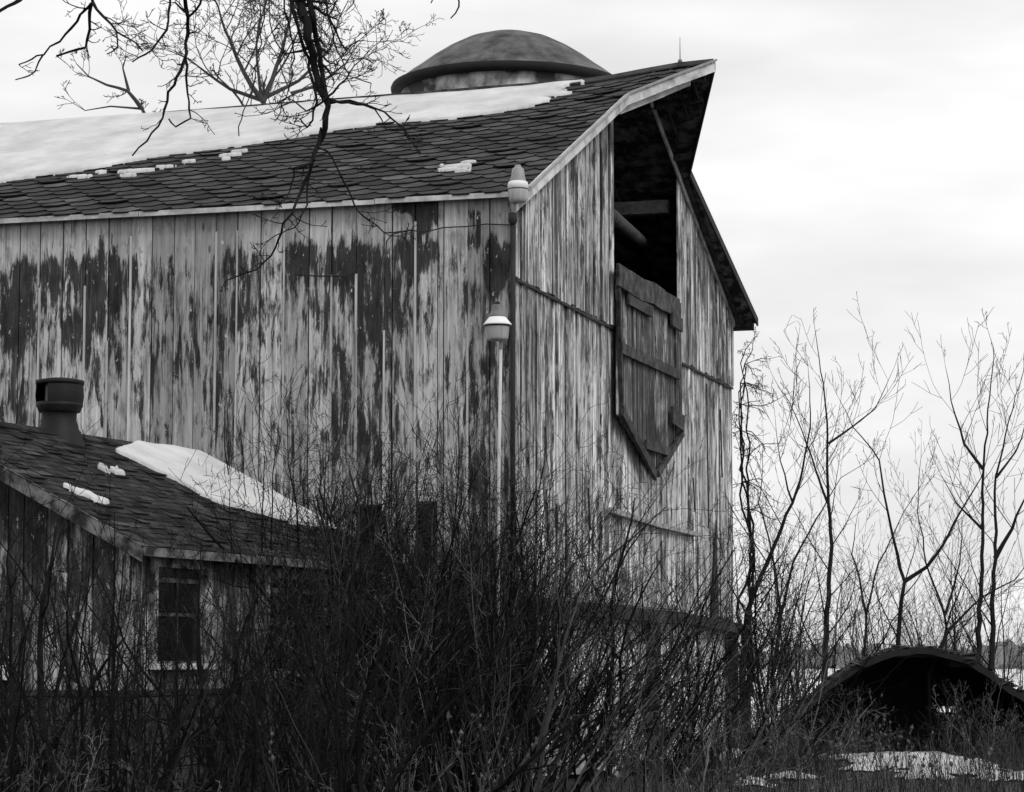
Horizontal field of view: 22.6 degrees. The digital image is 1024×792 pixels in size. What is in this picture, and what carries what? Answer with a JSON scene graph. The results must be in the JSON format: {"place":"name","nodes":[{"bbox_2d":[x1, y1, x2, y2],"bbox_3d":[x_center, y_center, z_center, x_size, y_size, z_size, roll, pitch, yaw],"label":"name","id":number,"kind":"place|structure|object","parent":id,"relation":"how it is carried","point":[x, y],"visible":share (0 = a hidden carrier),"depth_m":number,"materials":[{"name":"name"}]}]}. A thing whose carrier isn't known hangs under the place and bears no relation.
{"place":"outdoors","nodes":[
{"label":"outdoors","id":0,"kind":"place"},
{"bbox_2d":[0,0,1023,655],"label":"sky","id":1,"kind":"structure","parent":0,"point":[873,149],"materials":[{"name":"white"}]},
{"bbox_2d":[380,667,1023,791],"bbox_3d":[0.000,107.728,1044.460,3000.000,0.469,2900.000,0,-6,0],"label":"ground","id":2,"kind":"structure","parent":0,"point":[572,778],"depth_m":30.37,"materials":[{"name":"white snow"}]},
{"bbox_2d":[0,514,109,791],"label":"cane shrub","id":3,"kind":"object","parent":2,"relation":"on","point":[10,760],"visible":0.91,"depth_m":16.73,"materials":[{"name":"black plant"}]},
{"bbox_2d":[0,678,124,791],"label":"shrub","id":4,"kind":"object","parent":2,"relation":"on","point":[73,773],"visible":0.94,"depth_m":17.03,"materials":[{"name":"black plant"}]},
{"bbox_2d":[55,34,160,112],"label":"bare tree","id":5,"kind":"object","parent":2,"relation":"on","point":[136,101],"visible":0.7,"depth_m":58.86,"materials":[{"name":"grey plant"}]},
{"bbox_2d":[0,424,228,791],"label":"cane shrub","id":6,"kind":"object","parent":2,"relation":"on","point":[42,611],"visible":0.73,"depth_m":18.80,"materials":[{"name":"black plant"}]},
{"bbox_2d":[50,740,221,791],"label":"shrub","id":7,"kind":"object","parent":2,"relation":"on","point":[139,787],"visible":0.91,"depth_m":16.93,"materials":[{"name":"grey plant"}]},
{"bbox_2d":[0,531,278,791],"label":"cane shrub","id":8,"kind":"object","parent":2,"relation":"on","point":[83,717],"visible":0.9,"depth_m":17.59,"materials":[{"name":"black plant"}]},
{"bbox_2d":[0,513,289,791],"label":"cane shrub","id":9,"kind":"object","parent":2,"relation":"on","point":[74,707],"visible":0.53,"depth_m":19.33,"materials":[{"name":"black plant"}]},
{"bbox_2d":[46,517,279,791],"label":"cane shrub","id":10,"kind":"object","parent":2,"relation":"on","point":[170,765],"visible":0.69,"depth_m":19.25,"materials":[{"name":"black plant"}]},
{"bbox_2d":[0,461,362,791],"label":"cane shrub","id":11,"kind":"object","parent":2,"relation":"on","point":[208,715],"visible":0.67,"depth_m":19.52,"materials":[{"name":"black plant"}]},
{"bbox_2d":[0,421,400,791],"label":"shed","id":12,"kind":"structure","parent":2,"relation":"on","point":[50,462],"depth_m":23.08,"materials":[{"name":"wood"}]},
{"bbox_2d":[35,377,84,445],"bbox_3d":[-4.536,0.185,25.658,0.586,0.736,0.586,0,-6,0],"label":"roof vent","id":13,"kind":"object","parent":12,"relation":"on","point":[59,403],"visible":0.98,"depth_m":25.49,"materials":[{"name":"metal"}]},
{"bbox_2d":[63,483,108,503],"bbox_3d":[-3.847,0.899,23.144,0.424,0.220,0.215,1,-6,-11],"label":"snow patch","id":14,"kind":"object","parent":12,"relation":"on","point":[88,494],"visible":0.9,"depth_m":23.08,"materials":[{"name":"white snow"}]},
{"bbox_2d":[97,462,124,474],"bbox_3d":[-3.885,0.723,24.886,0.132,0.142,0.352,-2,-6,21],"label":"snow patch","id":15,"kind":"object","parent":12,"relation":"on","point":[116,470],"visible":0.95,"depth_m":24.85,"materials":[{"name":"white snow"}]},
{"bbox_2d":[147,556,214,669],"bbox_3d":[-2.996,1.966,23.152,0.120,1.008,1.120,-2,-6,21],"label":"window","id":16,"kind":"structure","parent":12,"relation":"in","point":[155,562],"depth_m":23.21,"materials":[{"name":"black glass"}]},
{"bbox_2d":[115,440,336,527],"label":"roof snow","id":17,"kind":"structure","parent":12,"relation":"on","point":[164,458],"depth_m":26.81,"materials":[{"name":"white snow"}]},
{"bbox_2d":[262,568,327,676],"bbox_3d":[-2.138,2.246,25.321,0.120,1.052,1.434,-2,-6,21],"label":"window","id":18,"kind":"structure","parent":12,"relation":"in","point":[283,570],"depth_m":25.21,"materials":[{"name":"black glass"}]},
{"bbox_2d":[0,0,459,291],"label":"overhanging tree","id":19,"kind":"object","parent":2,"relation":"on","point":[310,24],"visible":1,"depth_m":9.65,"materials":[{"name":"black plant"}]},
{"bbox_2d":[60,513,406,791],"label":"cane shrub","id":20,"kind":"object","parent":2,"relation":"on","point":[223,720],"visible":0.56,"depth_m":20.22,"materials":[{"name":"black plant"}]},
{"bbox_2d":[32,475,445,791],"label":"cane shrub","id":21,"kind":"object","parent":2,"relation":"on","point":[203,764],"visible":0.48,"depth_m":21.40,"materials":[{"name":"black plant"}]},
{"bbox_2d":[132,424,388,696],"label":"brush shrub","id":22,"kind":"object","parent":2,"relation":"on","point":[336,473],"visible":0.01,"depth_m":28.60,"materials":[{"name":"black plant"}]},
{"bbox_2d":[0,412,542,791],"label":"brush shrub","id":23,"kind":"object","parent":2,"relation":"on","point":[401,641],"visible":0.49,"depth_m":23.55,"materials":[{"name":"black plant"}]},
{"bbox_2d":[104,0,441,104],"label":"bare tree","id":24,"kind":"object","parent":2,"relation":"on","point":[263,94],"visible":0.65,"depth_m":63.15,"materials":[{"name":"black plant"}]},
{"bbox_2d":[258,644,328,791],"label":"stalk","id":25,"kind":"object","parent":2,"relation":"on","point":[296,728],"visible":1,"depth_m":18.12,"materials":[{"name":"black plant"}]},
{"bbox_2d":[166,374,479,787],"bbox_3d":[-2.387,2.038,26.144,4.739,4.355,3.655,4,-7,-33],"label":"brush shrub","id":26,"kind":"object","parent":2,"relation":"on","point":[333,529],"visible":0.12,"depth_m":25.84,"materials":[{"name":"black plant"}]},
{"bbox_2d":[67,464,583,791],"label":"brush shrub","id":27,"kind":"object","parent":2,"relation":"on","point":[529,778],"visible":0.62,"depth_m":22.45,"materials":[{"name":"black plant"}]},
{"bbox_2d":[77,382,584,741],"bbox_3d":[-1.725,2.103,29.703,7.507,4.690,4.071,5,-8,-40],"label":"brush shrub","id":28,"kind":"object","parent":2,"relation":"on","point":[414,505],"visible":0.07,"depth_m":30.05,"materials":[{"name":"black plant"}]},
{"bbox_2d":[206,352,473,735],"bbox_3d":[-2.128,1.837,27.533,3.955,4.556,7.292,1,-6,-13],"label":"brush shrub","id":29,"kind":"object","parent":2,"relation":"on","point":[267,482],"visible":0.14,"depth_m":26.47,"materials":[{"name":"black plant"}]},
{"bbox_2d":[168,376,539,768],"bbox_3d":[-2.142,2.015,27.146,4.739,4.355,3.655,-1,-6,8],"label":"brush shrub","id":30,"kind":"object","parent":2,"relation":"on","point":[385,501],"visible":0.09,"depth_m":26.75,"materials":[{"name":"black plant"}]},
{"bbox_2d":[207,423,507,583],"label":"brush shrub","id":31,"kind":"object","parent":2,"relation":"on","point":[392,518],"visible":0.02,"depth_m":28.79,"materials":[{"name":"black plant"}]},
{"bbox_2d":[199,438,532,791],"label":"brush shrub","id":32,"kind":"object","parent":2,"relation":"on","point":[366,775],"visible":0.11,"depth_m":25.18,"materials":[{"name":"black plant"}]},
{"bbox_2d":[161,471,586,791],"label":"cane shrub","id":33,"kind":"object","parent":2,"relation":"on","point":[340,771],"visible":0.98,"depth_m":18.85,"materials":[{"name":"black plant"}]},
{"bbox_2d":[125,495,625,791],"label":"cane shrub","id":34,"kind":"object","parent":2,"relation":"on","point":[497,788],"visible":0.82,"depth_m":19.68,"materials":[{"name":"black plant"}]},
{"bbox_2d":[0,55,757,767],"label":"barn","id":35,"kind":"structure","parent":2,"relation":"on","point":[634,307],"depth_m":31.86,"materials":[{"name":"grey wood"}]},
{"bbox_2d":[67,152,241,178],"bbox_3d":[-4.805,-3.098,34.348,2.336,0.494,0.638,1,-6,-6],"label":"snow patch","id":36,"kind":"object","parent":35,"relation":"on","point":[129,172],"visible":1,"depth_m":34.34,"materials":[{"name":"white snow"}]},
{"bbox_2d":[182,148,247,163],"bbox_3d":[-4.034,-3.246,34.753,0.742,0.306,0.580,-2,-6,16],"label":"snow patch","id":37,"kind":"object","parent":35,"relation":"on","point":[223,158],"visible":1,"depth_m":34.57,"materials":[{"name":"white snow"}]},
{"bbox_2d":[0,79,587,182],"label":"roof snow","id":38,"kind":"structure","parent":35,"relation":"on","point":[30,149],"depth_m":36.66,"materials":[{"name":"white snow"}]},
{"bbox_2d":[295,264,359,276],"bbox_3d":[-2.228,-1.505,30.901,0.830,0.148,0.019,-2,-6,16],"label":"cable","id":39,"kind":"object","parent":35,"relation":"attached to","point":[329,275],"visible":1,"depth_m":30.88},
{"bbox_2d":[356,505,381,550],"bbox_3d":[-1.694,1.645,30.535,0.359,0.696,0.090,-2,-6,16],"label":"window","id":40,"kind":"structure","parent":35,"relation":"in","point":[356,505],"depth_m":30.57,"materials":[{"name":"black glass"}]},
{"bbox_2d":[418,501,437,570],"bbox_3d":[-1.007,1.674,30.330,0.279,0.851,0.090,-2,-6,16],"label":"window","id":41,"kind":"structure","parent":35,"relation":"in","point":[429,537],"depth_m":30.35,"materials":[{"name":"black glass"}]},
{"bbox_2d":[385,223,509,253],"bbox_3d":[-0.771,-1.880,30.512,1.564,0.310,0.016,-2,-6,16],"label":"wire","id":42,"kind":"object","parent":35,"relation":"attached to","point":[441,228],"visible":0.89,"depth_m":30.53,"materials":[{"name":"black metal"}]},
{"bbox_2d":[438,160,475,172],"bbox_3d":[-0.704,-2.858,31.986,0.464,0.282,0.536,-1,-6,7],"label":"snow patch","id":43,"kind":"object","parent":35,"relation":"on","point":[463,166],"visible":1,"depth_m":31.93,"materials":[{"name":"white snow"}]},
{"bbox_2d":[615,263,684,479],"bbox_3d":[1.975,-0.217,36.539,0.162,2.833,4.218,-2,-6,16],"label":"hay door","id":44,"kind":"structure","parent":35,"relation":"in","point":[649,322],"depth_m":36.40,"materials":[{"name":"grey wood"}]},
{"bbox_2d":[197,439,577,742],"bbox_3d":[-1.774,2.409,29.204,5.530,3.961,4.040,-5,-8,43],"label":"brush shrub","id":45,"kind":"object","parent":2,"relation":"on","point":[493,522],"visible":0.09,"depth_m":29.62,"materials":[{"name":"black plant"}]},
{"bbox_2d":[222,365,557,791],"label":"brush shrub","id":46,"kind":"object","parent":2,"relation":"on","point":[434,626],"visible":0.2,"depth_m":24.64,"materials":[{"name":"black plant"}]},
{"bbox_2d":[167,365,617,791],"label":"brush shrub","id":47,"kind":"object","parent":2,"relation":"on","point":[275,610],"visible":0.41,"depth_m":23.88,"materials":[{"name":"black plant"}]},
{"bbox_2d":[278,653,572,791],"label":"shrub","id":48,"kind":"object","parent":2,"relation":"on","point":[380,764],"visible":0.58,"depth_m":20.30,"materials":[{"name":"black plant"}]},
{"bbox_2d":[239,450,632,791],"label":"brush shrub","id":49,"kind":"object","parent":2,"relation":"on","point":[524,723],"visible":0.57,"depth_m":23.52,"materials":[{"name":"black plant"}]},
{"bbox_2d":[260,384,613,791],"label":"brush shrub","id":50,"kind":"object","parent":2,"relation":"on","point":[554,577],"visible":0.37,"depth_m":24.90,"materials":[{"name":"black plant"}]},
{"bbox_2d":[256,373,618,771],"bbox_3d":[-1.273,1.874,27.659,4.739,4.355,3.655,-5,-8,40],"label":"brush shrub","id":51,"kind":"object","parent":2,"relation":"on","point":[395,474],"visible":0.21,"depth_m":27.15,"materials":[{"name":"black plant"}]},
{"bbox_2d":[230,423,672,791],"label":"brush shrub","id":52,"kind":"object","parent":2,"relation":"on","point":[473,675],"visible":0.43,"depth_m":24.02,"materials":[{"name":"black plant"}]},
{"bbox_2d":[304,442,630,791],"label":"brush shrub","id":53,"kind":"object","parent":2,"relation":"on","point":[460,723],"visible":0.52,"depth_m":23.83,"materials":[{"name":"black plant"}]},
{"bbox_2d":[290,402,647,791],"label":"brush shrub","id":54,"kind":"object","parent":2,"relation":"on","point":[497,677],"visible":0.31,"depth_m":24.57,"materials":[{"name":"black plant"}]},
{"bbox_2d":[276,458,711,791],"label":"brush shrub","id":55,"kind":"object","parent":2,"relation":"on","point":[663,729],"visible":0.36,"depth_m":24.55,"materials":[{"name":"black plant"}]},
{"bbox_2d":[308,384,682,780],"bbox_3d":[-0.376,2.013,27.166,4.502,4.137,3.472,3,-7,-30],"label":"brush shrub","id":56,"kind":"object","parent":2,"relation":"on","point":[522,563],"visible":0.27,"depth_m":26.94,"materials":[{"name":"black plant"}]},
{"bbox_2d":[483,301,511,766],"bbox_3d":[-0.150,1.632,26.169,0.297,5.256,0.297,0,-6,0],"label":"yard lamp","id":57,"kind":"object","parent":2,"relation":"on","point":[497,324],"visible":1,"depth_m":26.32,"materials":[{"name":"grey metal"}]},
{"bbox_2d":[391,30,610,93],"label":"silo","id":58,"kind":"object","parent":2,"relation":"on","point":[498,57],"visible":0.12,"depth_m":47.12,"materials":[{"name":"metal"}]},
{"bbox_2d":[246,466,763,791],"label":"brush shrub","id":59,"kind":"object","parent":2,"relation":"on","point":[463,750],"visible":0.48,"depth_m":23.55,"materials":[{"name":"black plant"}]},
{"bbox_2d":[0,681,1023,791],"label":"weeds","id":60,"kind":"object","parent":2,"relation":"on","point":[770,747],"visible":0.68,"depth_m":21.76,"materials":[{"name":"grey plant"}]},
{"bbox_2d":[508,165,527,697],"bbox_3d":[0.070,0.939,29.657,0.245,7.341,0.245,0,-6,0],"label":"yard lamp","id":61,"kind":"object","parent":2,"relation":"on","point":[517,188],"visible":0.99,"depth_m":29.89,"materials":[{"name":"grey metal"}]},
{"bbox_2d":[22,711,1023,791],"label":"dead grass","id":62,"kind":"structure","parent":2,"relation":"on","point":[1001,768],"depth_m":27.12,"materials":[{"name":"grey plant"}]},
{"bbox_2d":[308,385,737,790],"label":"brush shrub","id":63,"kind":"object","parent":2,"relation":"on","point":[600,567],"visible":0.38,"depth_m":25.95,"materials":[{"name":"black plant"}]},
{"bbox_2d":[460,526,675,748],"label":"brush shrub","id":64,"kind":"object","parent":2,"relation":"on","point":[577,746],"visible":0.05,"depth_m":28.21,"materials":[{"name":"black plant"}]},
{"bbox_2d":[320,383,846,749],"bbox_3d":[-0.309,1.933,28.351,7.006,4.377,3.800,-4,-7,37],"label":"brush shrub","id":65,"kind":"object","parent":2,"relation":"on","point":[533,497],"visible":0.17,"depth_m":27.80,"materials":[{"name":"black plant"}]},
{"bbox_2d":[460,443,792,791],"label":"leaning shrub","id":66,"kind":"object","parent":2,"relation":"on","point":[632,702],"visible":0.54,"depth_m":26.64,"materials":[{"name":"black plant"}]},
{"bbox_2d":[478,512,787,791],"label":"leaning shrub","id":67,"kind":"object","parent":2,"relation":"on","point":[620,702],"visible":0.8,"depth_m":24.02,"materials":[{"name":"black plant"}]},
{"bbox_2d":[502,631,834,791],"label":"shrub","id":68,"kind":"object","parent":2,"relation":"on","point":[682,746],"visible":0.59,"depth_m":26.39,"materials":[{"name":"black plant"}]},
{"bbox_2d":[503,504,847,777],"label":"leaning shrub","id":69,"kind":"object","parent":2,"relation":"on","point":[694,689],"visible":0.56,"depth_m":26.97,"materials":[{"name":"black plant"}]},
{"bbox_2d":[545,584,816,781],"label":"brush shrub","id":70,"kind":"object","parent":2,"relation":"on","point":[769,725],"visible":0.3,"depth_m":30.54,"materials":[{"name":"black plant"}]},
{"bbox_2d":[570,505,848,785],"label":"leaning shrub","id":71,"kind":"object","parent":2,"relation":"on","point":[690,715],"visible":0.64,"depth_m":27.63,"materials":[{"name":"black plant"}]},
{"bbox_2d":[606,480,847,771],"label":"brush shrub","id":72,"kind":"object","parent":2,"relation":"on","point":[760,696],"visible":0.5,"depth_m":33.94,"materials":[{"name":"black plant"}]},
{"bbox_2d":[431,745,1022,786],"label":"ground snow","id":73,"kind":"structure","parent":2,"relation":"on","point":[579,768],"depth_m":34.06,"materials":[{"name":"white snow"}]},
{"bbox_2d":[622,569,888,791],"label":"leaning shrub","id":74,"kind":"object","parent":2,"relation":"on","point":[746,715],"visible":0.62,"depth_m":27.83,"materials":[{"name":"black plant"}]},
{"bbox_2d":[732,328,791,740],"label":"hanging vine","id":75,"kind":"object","parent":2,"relation":"on","point":[748,520],"visible":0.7,"depth_m":43.58,"materials":[{"name":"black plant"}]},
{"bbox_2d":[719,337,841,747],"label":"sapling","id":76,"kind":"object","parent":2,"relation":"on","point":[770,554],"visible":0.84,"depth_m":42.03,"materials":[{"name":"black plant"}]},
{"bbox_2d":[701,619,859,755],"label":"brush shrub","id":77,"kind":"object","parent":2,"relation":"on","point":[790,692],"visible":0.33,"depth_m":39.70,"materials":[{"name":"black plant"}]},
{"bbox_2d":[735,502,826,739],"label":"thicket shrub","id":78,"kind":"object","parent":2,"relation":"on","point":[793,608],"visible":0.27,"depth_m":45.95,"materials":[{"name":"black plant"}]},
{"bbox_2d":[657,561,933,774],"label":"leaning shrub","id":79,"kind":"object","parent":2,"relation":"on","point":[811,698],"visible":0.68,"depth_m":31.87,"materials":[{"name":"black plant"}]},
{"bbox_2d":[733,477,867,723],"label":"thicket shrub","id":80,"kind":"object","parent":2,"relation":"on","point":[775,613],"visible":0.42,"depth_m":51.97,"materials":[{"name":"black plant"}]},
{"bbox_2d":[732,418,887,721],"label":"sapling","id":81,"kind":"object","parent":2,"relation":"on","point":[765,524],"visible":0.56,"depth_m":55.06,"materials":[{"name":"black plant"}]},
{"bbox_2d":[679,621,953,767],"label":"shrub","id":82,"kind":"object","parent":2,"relation":"on","point":[836,733],"visible":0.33,"depth_m":35.29,"materials":[{"name":"black plant"}]},
{"bbox_2d":[744,679,910,764],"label":"shrub","id":83,"kind":"object","parent":2,"relation":"on","point":[822,724],"visible":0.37,"depth_m":36.60,"materials":[{"name":"black plant"}]},
{"bbox_2d":[735,510,945,693],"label":"thicket shrub","id":84,"kind":"object","parent":2,"relation":"on","point":[852,644],"visible":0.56,"depth_m":54.51,"materials":[{"name":"black plant"}]},
{"bbox_2d":[763,292,925,681],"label":"sapling","id":85,"kind":"object","parent":2,"relation":"on","point":[827,500],"visible":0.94,"depth_m":50.06,"materials":[{"name":"black plant"}]},
{"bbox_2d":[802,438,941,658],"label":"sapling","id":86,"kind":"object","parent":2,"relation":"on","point":[855,564],"visible":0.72,"depth_m":57.94,"materials":[{"name":"grey plant"}]},
{"bbox_2d":[738,639,1023,669],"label":"woods","id":87,"kind":"object","parent":2,"relation":"on","point":[983,649],"visible":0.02,"depth_m":314.16,"materials":[{"name":"plant"}]},
{"bbox_2d":[773,645,1023,747],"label":"arched shelter","id":88,"kind":"object","parent":2,"relation":"on","point":[909,699],"visible":0.58,"depth_m":42.93,"materials":[{"name":"metal"}]},
{"bbox_2d":[893,654,941,657],"bbox_3d":[6.168,3.969,39.300,0.835,0.091,0.500,0,-6,0],"label":"plank","id":89,"kind":"object","parent":88,"relation":"on","point":[922,656],"visible":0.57,"depth_m":39.05,"materials":[{"name":"black wood"}]},
{"bbox_2d":[945,652,979,666],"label":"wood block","id":90,"kind":"structure","parent":88,"relation":"on","point":[950,663],"depth_m":39.05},
{"bbox_2d":[810,493,1023,712],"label":"thicket shrub","id":91,"kind":"object","parent":2,"relation":"on","point":[948,622],"visible":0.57,"depth_m":54.58,"materials":[{"name":"black plant"}]},
{"bbox_2d":[828,551,1019,663],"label":"thicket shrub","id":92,"kind":"object","parent":2,"relation":"on","point":[856,636],"visible":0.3,"depth_m":56.48,"materials":[{"name":"black plant"}]},
{"bbox_2d":[827,354,1021,644],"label":"sapling","id":93,"kind":"object","parent":2,"relation":"on","point":[906,579],"visible":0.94,"depth_m":46.90,"materials":[{"name":"black plant"}]},
{"bbox_2d":[878,419,1005,712],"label":"sapling","id":94,"kind":"object","parent":2,"relation":"on","point":[952,590],"visible":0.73,"depth_m":59.91,"materials":[{"name":"grey plant"}]},
{"bbox_2d":[872,535,1023,711],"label":"thicket shrub","id":95,"kind":"object","parent":2,"relation":"on","point":[1011,565],"visible":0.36,"depth_m":57.70,"materials":[{"name":"black plant"}]},
{"bbox_2d":[881,542,1023,711],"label":"thicket shrub","id":96,"kind":"object","parent":2,"relation":"on","point":[1004,647],"visible":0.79,"depth_m":51.88,"materials":[{"name":"black plant"}]},
{"bbox_2d":[887,660,1023,762],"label":"shrub","id":97,"kind":"object","parent":2,"relation":"on","point":[994,720],"visible":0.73,"depth_m":36.78,"materials":[{"name":"black plant"}]},
{"bbox_2d":[904,307,1021,663],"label":"sapling","id":98,"kind":"object","parent":2,"relation":"on","point":[979,620],"visible":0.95,"depth_m":46.05,"materials":[{"name":"black plant"}]},
{"bbox_2d":[913,703,1014,757],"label":"shrub","id":99,"kind":"object","parent":2,"relation":"on","point":[959,733],"visible":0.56,"depth_m":37.51,"materials":[{"name":"plant"}]},
{"bbox_2d":[924,341,1023,673],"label":"sapling","id":100,"kind":"object","parent":2,"relation":"on","point":[991,607],"visible":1,"depth_m":43.93,"materials":[{"name":"black plant"}]},
{"bbox_2d":[927,468,1023,750],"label":"sapling","id":101,"kind":"object","parent":2,"relation":"on","point":[935,661],"visible":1,"depth_m":39.82,"materials":[{"name":"black plant"}]}
]}

